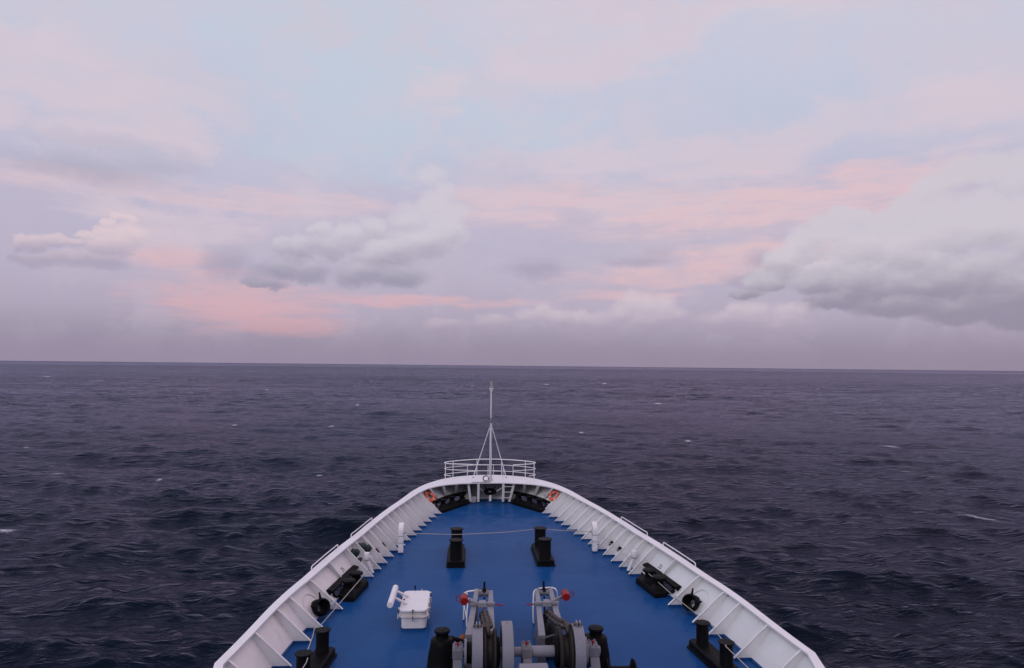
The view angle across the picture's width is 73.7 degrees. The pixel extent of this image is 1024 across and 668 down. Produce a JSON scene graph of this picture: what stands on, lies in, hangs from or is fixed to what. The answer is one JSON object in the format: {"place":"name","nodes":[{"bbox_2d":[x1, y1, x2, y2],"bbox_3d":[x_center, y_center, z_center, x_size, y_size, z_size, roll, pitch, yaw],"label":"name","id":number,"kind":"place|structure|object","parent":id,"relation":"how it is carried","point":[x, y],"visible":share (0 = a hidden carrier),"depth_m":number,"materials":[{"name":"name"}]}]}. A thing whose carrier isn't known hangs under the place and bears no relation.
{"place":"outdoors","nodes":[
{"label":"outdoors","id":0,"kind":"place"},
{"bbox_2d":[0,361,1023,667],"bbox_3d":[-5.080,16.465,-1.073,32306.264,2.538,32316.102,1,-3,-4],"label":"sea","id":1,"kind":"structure","parent":0,"point":[180,515],"depth_m":96.58,"materials":[{"name":"liquid"}]},
{"bbox_2d":[213,475,824,667],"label":"ship","id":2,"kind":"object","parent":1,"relation":"on","point":[627,613],"visible":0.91,"depth_m":26.70,"materials":[{"name":"blue paint"}]},
{"bbox_2d":[294,627,336,667],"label":"mooring bollard","id":3,"kind":"object","parent":2,"relation":"on","point":[323,654],"visible":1,"depth_m":20.59,"materials":[{"name":"black metal"}]},
{"bbox_2d":[303,592,335,619],"bbox_3d":[-6.896,9.654,24.144,1.045,0.945,1.701,1,-3,-4],"label":"mooring chock","id":4,"kind":"object","parent":2,"relation":"on","point":[324,604],"visible":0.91,"depth_m":24.26,"materials":[{"name":"black paint"}]},
{"bbox_2d":[326,565,368,601],"bbox_3d":[-6.395,9.917,27.484,1.012,0.710,3.510,0,-3,5],"label":"roller fairlead","id":5,"kind":"object","parent":2,"relation":"on","point":[358,589],"visible":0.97,"depth_m":26.50,"materials":[{"name":"black paint"}]},
{"bbox_2d":[350,549,361,561],"bbox_3d":[-6.745,9.583,29.503,0.542,0.643,0.466,1,-3,-4],"label":"rolled cover","id":6,"kind":"object","parent":2,"relation":"on","point":[355,552],"visible":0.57,"depth_m":29.48,"materials":[{"name":"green fabric"}]},
{"bbox_2d":[358,542,371,551],"bbox_3d":[-6.636,9.609,30.601,0.412,0.662,1.166,-1,-3,25],"label":"rolled cover","id":7,"kind":"object","parent":2,"relation":"on","point":[365,547],"visible":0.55,"depth_m":30.51,"materials":[{"name":"green fabric"}]},
{"bbox_2d":[364,552,373,574],"bbox_3d":[-6.161,9.903,29.447,0.478,0.960,0.270,1,-3,-4],"label":"air vent","id":8,"kind":"object","parent":2,"relation":"on","point":[367,556],"visible":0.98,"depth_m":29.37,"materials":[{"name":"white metal"}]},
{"bbox_2d":[398,523,405,553],"bbox_3d":[-5.265,9.809,32.771,0.367,1.428,0.440,1,-3,-4],"label":"guide post","id":9,"kind":"object","parent":2,"relation":"on","point":[401,533],"visible":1,"depth_m":32.61,"materials":[{"name":"white metal"}]},
{"bbox_2d":[303,529,747,667],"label":"safety rope","id":10,"kind":"object","parent":9,"relation":"attached to","point":[505,532],"visible":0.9,"depth_m":27.52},
{"bbox_2d":[387,585,431,630],"bbox_3d":[-3.561,9.555,24.014,1.381,1.175,2.635,1,-3,-4],"label":"deck hatch","id":11,"kind":"object","parent":2,"relation":"on","point":[414,607],"visible":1,"depth_m":23.41,"materials":[{"name":"white paint"}]},
{"bbox_2d":[424,491,434,501],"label":"lifebuoy","id":12,"kind":"object","parent":2,"relation":"attached to","point":[431,494],"visible":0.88,"depth_m":42.55,"materials":[{"name":"orange plastic"}]},
{"bbox_2d":[426,627,463,667],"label":"warping head","id":13,"kind":"object","parent":2,"relation":"on","point":[440,649],"visible":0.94,"depth_m":19.60},
{"bbox_2d":[432,491,469,512],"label":"roller fairlead","id":14,"kind":"object","parent":2,"relation":"on","point":[451,504],"visible":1,"depth_m":43.37,"materials":[{"name":"black paint"}]},
{"bbox_2d":[446,527,464,567],"bbox_3d":[-2.616,9.961,32.100,0.860,1.118,3.230,1,-3,-4],"label":"mooring bollard","id":15,"kind":"object","parent":2,"relation":"on","point":[456,554],"visible":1,"depth_m":30.85,"materials":[{"name":"black metal"}]},
{"bbox_2d":[456,582,502,667],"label":"chain stopper","id":16,"kind":"object","parent":2,"relation":"on","point":[475,604],"visible":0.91,"depth_m":22.60,"materials":[{"name":"grey paint"}]},
{"bbox_2d":[472,381,506,481],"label":"bow mast","id":17,"kind":"object","parent":2,"relation":"on","point":[491,388],"visible":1,"depth_m":45.37,"materials":[{"name":"white metal"}]},
{"bbox_2d":[444,459,535,481],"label":"bow railing","id":18,"kind":"object","parent":2,"relation":"on","point":[493,470],"visible":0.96,"depth_m":46.38,"materials":[{"name":"white metal"}]},
{"bbox_2d":[480,486,501,494],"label":"mooring chock","id":19,"kind":"object","parent":2,"relation":"attached to","point":[492,490],"visible":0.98,"depth_m":45.36,"materials":[{"name":"black paint"}]},
{"bbox_2d":[510,491,549,512],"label":"roller fairlead","id":20,"kind":"object","parent":2,"relation":"on","point":[529,504],"visible":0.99,"depth_m":43.68,"materials":[{"name":"black paint"}]},
{"bbox_2d":[530,526,555,566],"bbox_3d":[1.451,10.017,32.431,0.860,1.118,3.220,1,-3,-4],"label":"mooring bollard","id":21,"kind":"object","parent":2,"relation":"on","point":[541,551],"visible":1,"depth_m":31.24,"materials":[{"name":"black metal"}]},
{"bbox_2d":[452,620,636,667],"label":"anchor windlass","id":22,"kind":"object","parent":2,"relation":"on","point":[575,648],"visible":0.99,"depth_m":18.75,"materials":[{"name":"grey paint"}]},
{"bbox_2d":[479,608,492,636],"bbox_3d":[-0.811,9.027,21.200,0.345,1.649,4.738,1,-3,-4],"label":"anchor chain","id":23,"kind":"object","parent":22,"relation":"attached to","point":[485,618],"visible":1,"depth_m":20.39,"materials":[{"name":"grey metal"}]},
{"bbox_2d":[543,609,570,635],"bbox_3d":[1.340,9.070,21.343,0.311,1.678,4.748,1,-3,-6],"label":"anchor chain","id":24,"kind":"object","parent":22,"relation":"attached to","point":[557,621],"visible":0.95,"depth_m":20.66,"materials":[{"name":"grey metal"}]},
{"bbox_2d":[526,581,573,662],"bbox_3d":[1.309,9.404,22.571,1.654,1.462,4.585,1,-3,-4],"label":"chain stopper","id":25,"kind":"object","parent":2,"relation":"on","point":[545,632],"visible":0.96,"depth_m":22.65,"materials":[{"name":"grey paint"}]},
{"bbox_2d":[548,490,559,500],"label":"lifebuoy","id":26,"kind":"object","parent":2,"relation":"attached to","point":[552,493],"visible":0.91,"depth_m":43.01,"materials":[{"name":"orange plastic"}]},
{"bbox_2d":[590,522,597,552],"bbox_3d":[3.978,9.931,33.374,0.367,1.428,0.440,1,-3,-4],"label":"guide post","id":27,"kind":"object","parent":2,"relation":"on","point":[594,532],"visible":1,"depth_m":33.23,"materials":[{"name":"white metal"}]},
{"bbox_2d":[585,624,610,667],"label":"warping head","id":28,"kind":"object","parent":2,"relation":"on","point":[597,635],"visible":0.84,"depth_m":19.98},
{"bbox_2d":[626,550,636,571],"bbox_3d":[5.295,10.054,30.194,0.478,0.960,0.270,1,-3,-4],"label":"air vent","id":29,"kind":"object","parent":2,"relation":"on","point":[633,554],"visible":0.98,"depth_m":30.12,"materials":[{"name":"white metal"}]},
{"bbox_2d":[636,561,681,597],"bbox_3d":[5.781,10.077,28.279,1.012,0.710,3.510,1,-3,-12],"label":"roller fairlead","id":30,"kind":"object","parent":2,"relation":"on","point":[650,585],"visible":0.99,"depth_m":27.39,"materials":[{"name":"black paint"}]},
{"bbox_2d":[674,588,708,614],"bbox_3d":[6.718,9.834,25.032,1.044,0.945,1.701,1,-3,-4],"label":"mooring chock","id":31,"kind":"object","parent":2,"relation":"on","point":[686,599],"visible":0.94,"depth_m":25.13,"materials":[{"name":"black paint"}]},
{"bbox_2d":[687,619,738,667],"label":"mooring bollard","id":32,"kind":"object","parent":2,"relation":"on","point":[704,650],"visible":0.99,"depth_m":21.09,"materials":[{"name":"black metal"}]},
{"bbox_2d":[0,0,1023,370],"label":"sky","id":33,"kind":"structure","parent":0,"point":[783,184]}
]}

